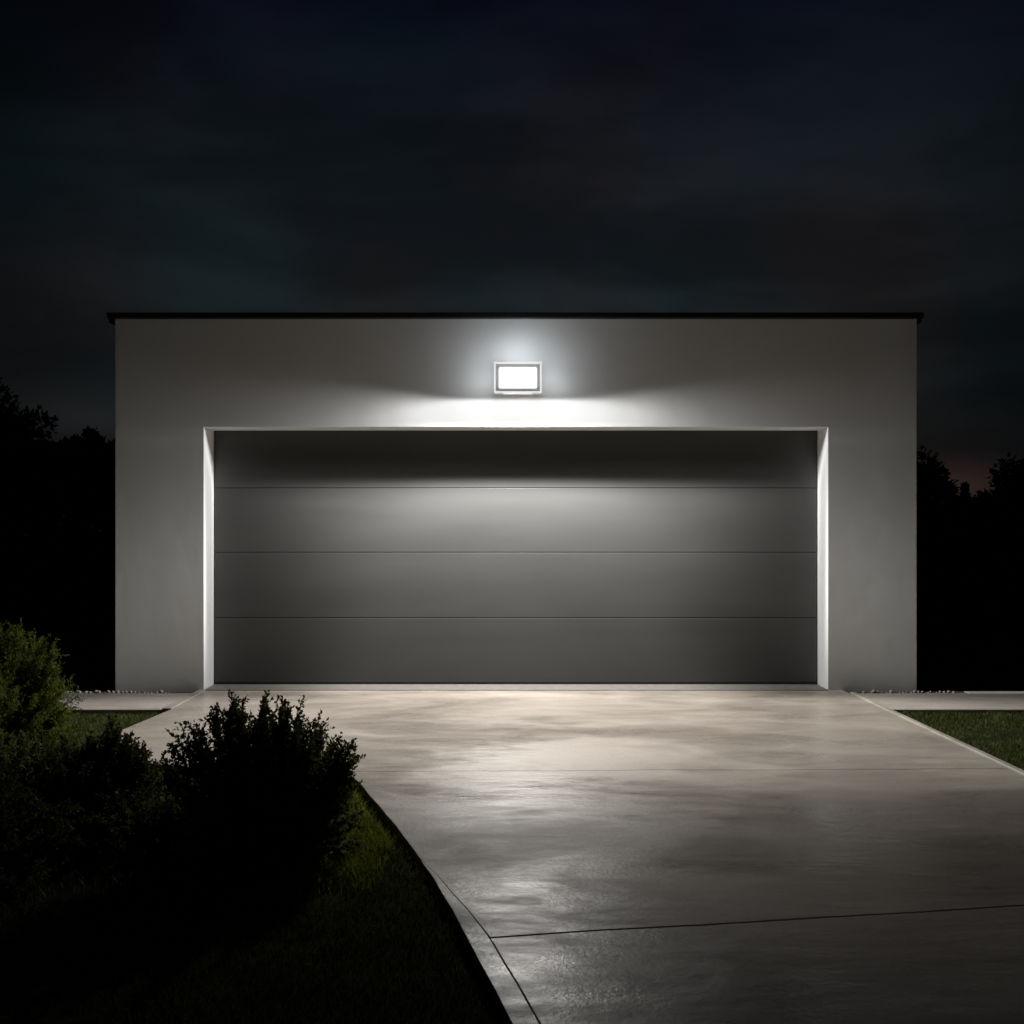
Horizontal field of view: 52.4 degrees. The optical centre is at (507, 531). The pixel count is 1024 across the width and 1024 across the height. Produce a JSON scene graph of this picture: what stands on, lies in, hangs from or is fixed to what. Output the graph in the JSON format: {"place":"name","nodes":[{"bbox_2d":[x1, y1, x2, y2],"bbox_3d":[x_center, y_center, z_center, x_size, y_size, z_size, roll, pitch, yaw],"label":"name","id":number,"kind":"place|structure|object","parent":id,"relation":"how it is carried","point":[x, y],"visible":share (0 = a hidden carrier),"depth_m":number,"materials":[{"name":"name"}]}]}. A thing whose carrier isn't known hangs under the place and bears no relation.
{"place":"outdoors","nodes":[
{"label":"outdoors","id":0,"kind":"place"},
{"bbox_2d":[0,535,1023,1023],"bbox_3d":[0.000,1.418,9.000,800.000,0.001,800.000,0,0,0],"label":"ground","id":1,"kind":"structure","parent":0,"point":[974,659],"depth_m":3.72,"materials":[{"name":"green plant"}]},
{"bbox_2d":[0,377,66,520],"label":"broad tree","id":2,"kind":"object","parent":1,"relation":"on","point":[10,428],"visible":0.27,"depth_m":16.77,"materials":[{"name":"green plant"}]},
{"bbox_2d":[0,729,81,786],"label":"creeping shrub","id":3,"kind":"object","parent":1,"relation":"on","point":[28,759],"visible":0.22,"depth_m":5.83,"materials":[{"name":"green plant"}]},
{"bbox_2d":[0,617,88,753],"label":"feathery bush","id":4,"kind":"object","parent":1,"relation":"on","point":[20,694],"visible":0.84,"depth_m":6.73,"materials":[{"name":"green plant"}]},
{"bbox_2d":[0,736,105,896],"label":"spreading shrub","id":5,"kind":"object","parent":1,"relation":"on","point":[33,823],"visible":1,"depth_m":4.34,"materials":[{"name":"green plant"}]},
{"bbox_2d":[69,425,105,593],"bbox_3d":[-7.331,-0.165,18.005,0.795,3.373,0.919,0,0,0],"label":"young tree","id":6,"kind":"object","parent":1,"relation":"on","point":[88,433],"visible":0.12,"depth_m":17.93,"materials":[{"name":"green plant"}]},
{"bbox_2d":[16,714,175,839],"bbox_3d":[-1.946,1.172,4.939,0.833,0.610,0.761,0,0,0],"label":"shrub","id":7,"kind":"object","parent":1,"relation":"on","point":[112,764],"visible":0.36,"depth_m":4.88,"materials":[{"name":"green plant"}]},
{"bbox_2d":[77,779,216,864],"bbox_3d":[-1.567,1.307,4.703,0.746,0.319,0.761,0,0,-32],"label":"ground cover shrub","id":8,"kind":"object","parent":1,"relation":"on","point":[138,831],"visible":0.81,"depth_m":4.56,"materials":[{"name":"green plant"}]},
{"bbox_2d":[162,690,205,712],"bbox_3d":[-2.643,1.432,8.523,0.075,0.136,0.955,0,0,0],"label":"kerb strip","id":9,"kind":"object","parent":1,"relation":"on","point":[182,700],"visible":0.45,"depth_m":8.41,"materials":[{"name":"concrete"}]},
{"bbox_2d":[155,689,371,886],"bbox_3d":[-1.032,1.093,4.553,0.881,0.810,0.942,0,0,-40],"label":"dark shrub","id":10,"kind":"object","parent":1,"relation":"on","point":[272,790],"visible":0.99,"depth_m":4.42,"materials":[{"name":"green plant"}]},
{"bbox_2d":[251,787,396,898],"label":"grass","id":11,"kind":"structure","parent":1,"relation":"on","point":[334,865],"depth_m":4.34,"materials":[{"name":"green plant"}]},
{"bbox_2d":[421,860,538,1023],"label":"kerb strip","id":12,"kind":"object","parent":1,"relation":"on","point":[508,999],"visible":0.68,"depth_m":3.32,"materials":[{"name":"concrete"}]},
{"bbox_2d":[41,687,965,692],"bbox_3d":[-5.026,1.438,9.076,17.948,0.104,0.448,0,0,0],"label":"soil strip","id":13,"kind":"object","parent":1,"relation":"on","point":[920,689],"visible":0.16,"depth_m":9.14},
{"bbox_2d":[107,312,923,692],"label":"garage building","id":14,"kind":"structure","parent":1,"relation":"on","point":[415,502],"depth_m":9.29,"materials":[{"name":"white paint"}]},
{"bbox_2d":[214,431,816,683],"bbox_3d":[0.068,0.222,9.308,5.391,2.279,0.044,0,0,0],"label":"garage door","id":15,"kind":"structure","parent":14,"relation":"in","point":[280,618],"depth_m":9.29,"materials":[{"name":"grey paint"}]},
{"bbox_2d":[494,362,541,393],"bbox_3d":[0.083,-1.302,8.870,0.402,0.259,0.260,0,0,0],"label":"wall lamp","id":16,"kind":"object","parent":14,"relation":"attached to","point":[517,377],"visible":1,"depth_m":8.77,"materials":[{"name":"white paint"}]},
{"bbox_2d":[850,692,1023,775],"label":"kerb strip","id":17,"kind":"object","parent":1,"relation":"on","point":[976,750],"visible":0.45,"depth_m":6.91,"materials":[{"name":"concrete"}]},
{"bbox_2d":[917,445,960,578],"bbox_3d":[5.353,0.150,14.415,1.731,2.747,1.705,0,0,26],"label":"leaning tree","id":18,"kind":"object","parent":1,"relation":"on","point":[934,521],"visible":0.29,"depth_m":13.98,"materials":[{"name":"green plant"}]},
{"bbox_2d":[953,481,982,624],"bbox_3d":[6.969,0.371,16.009,0.748,2.306,0.864,0,0,42],"label":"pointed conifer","id":19,"kind":"object","parent":1,"relation":"on","point":[964,489],"visible":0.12,"depth_m":15.96,"materials":[{"name":"green plant"}]},
{"bbox_2d":[974,452,1023,564],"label":"spreading tree","id":20,"kind":"object","parent":1,"relation":"on","point":[1005,484],"visible":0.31,"depth_m":16.56,"materials":[{"name":"green plant"}]},
{"bbox_2d":[0,0,1023,534],"label":"sky","id":21,"kind":"structure","parent":0,"point":[156,155],"materials":[{"name":"black"}]},
{"bbox_2d":[34,691,1023,714],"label":"path","id":22,"kind":"structure","parent":0,"point":[988,702],"depth_m":8.42,"materials":[{"name":"concrete"}]},
{"bbox_2d":[121,690,1023,1023],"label":"driveway","id":23,"kind":"structure","parent":0,"point":[835,856],"depth_m":4.58,"materials":[{"name":"concrete"}]},
{"bbox_2d":[900,709,1023,769],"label":"grass","id":24,"kind":"structure","parent":0,"point":[933,721],"depth_m":7.47,"materials":[{"name":"green plant"}]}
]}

